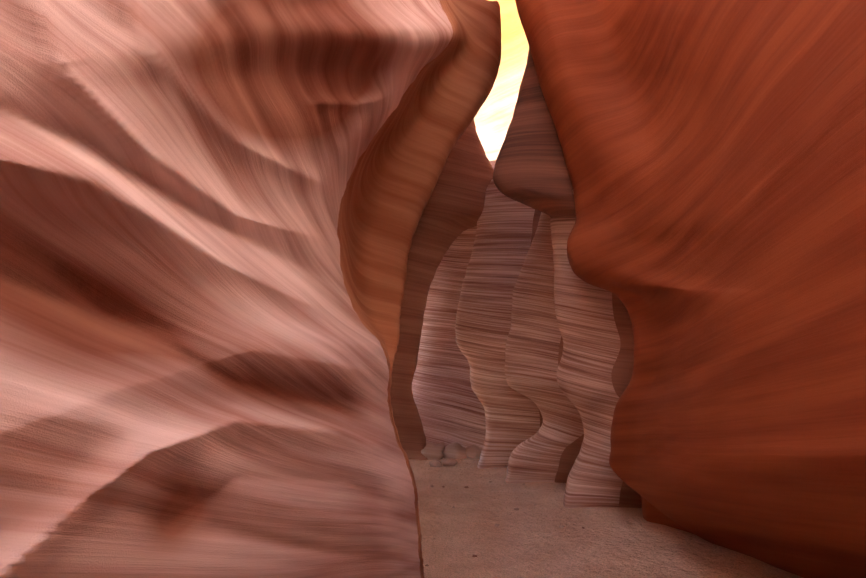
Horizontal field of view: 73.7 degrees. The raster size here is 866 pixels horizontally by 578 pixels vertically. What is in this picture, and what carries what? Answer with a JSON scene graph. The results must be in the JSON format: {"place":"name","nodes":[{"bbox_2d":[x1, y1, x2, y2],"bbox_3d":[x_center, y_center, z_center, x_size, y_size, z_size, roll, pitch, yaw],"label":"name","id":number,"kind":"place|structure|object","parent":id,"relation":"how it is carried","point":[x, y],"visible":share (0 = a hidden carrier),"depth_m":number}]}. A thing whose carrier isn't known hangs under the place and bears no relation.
{"place":"outdoors","nodes":[
{"label":"outdoors","id":0,"kind":"place"},
{"bbox_2d":[474,0,528,160],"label":"sky","id":1,"kind":"structure","parent":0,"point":[493,118],"depth_m":10.85},
{"bbox_2d":[409,458,802,577],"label":"sand ground","id":2,"kind":"structure","parent":0,"point":[616,542],"depth_m":4.49},
{"bbox_2d":[0,0,500,577],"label":"wall","id":3,"kind":"structure","parent":2,"relation":"on","point":[210,212],"depth_m":2.05},
{"bbox_2d":[421,441,444,459],"bbox_3d":[-0.030,2.167,7.610,0.404,0.309,0.354,0,-5,-1],"label":"rock","id":4,"kind":"object","parent":2,"relation":"on","point":[431,451],"visible":0.65,"depth_m":7.48},
{"bbox_2d":[429,459,442,466],"bbox_3d":[0.035,2.141,7.059,0.163,0.107,0.143,-2,-5,22],"label":"rock","id":5,"kind":"object","parent":2,"relation":"on","point":[435,463],"visible":0.73,"depth_m":7.02},
{"bbox_2d":[390,119,493,459],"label":"canyon wall","id":6,"kind":"structure","parent":2,"relation":"on","point":[453,210],"depth_m":7.59},
{"bbox_2d":[441,457,456,465],"bbox_3d":[0.196,2.147,7.149,0.212,0.124,0.168,0,-5,-1],"label":"rock","id":7,"kind":"object","parent":2,"relation":"on","point":[447,461],"visible":0.88,"depth_m":7.09},
{"bbox_2d":[412,226,485,448],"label":"wall","id":8,"kind":"structure","parent":2,"relation":"on","point":[449,405],"depth_m":8.36},
{"bbox_2d":[443,442,466,458],"bbox_3d":[0.292,2.153,7.620,0.327,0.262,0.285,-4,-6,38],"label":"rock","id":9,"kind":"object","parent":2,"relation":"on","point":[454,450],"visible":0.65,"depth_m":7.53},
{"bbox_2d":[466,444,481,458],"bbox_3d":[0.561,2.165,7.611,0.267,0.220,0.268,-5,-7,44],"label":"rock","id":10,"kind":"object","parent":2,"relation":"on","point":[473,451],"visible":0.44,"depth_m":7.53},
{"bbox_2d":[455,160,542,468],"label":"canyon wall","id":11,"kind":"structure","parent":2,"relation":"on","point":[506,230],"depth_m":7.18},
{"bbox_2d":[504,212,583,482],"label":"canyon wall","id":12,"kind":"structure","parent":2,"relation":"on","point":[549,451],"depth_m":6.33},
{"bbox_2d":[550,216,641,507],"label":"canyon wall","id":13,"kind":"structure","parent":2,"relation":"on","point":[595,370],"depth_m":5.37},
{"bbox_2d":[515,0,865,577],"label":"wall","id":14,"kind":"structure","parent":2,"relation":"on","point":[714,152],"depth_m":3.29},
{"bbox_2d":[493,48,575,217],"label":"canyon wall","id":15,"kind":"structure","parent":14,"relation":"attached to","point":[530,169],"depth_m":5.57}
]}

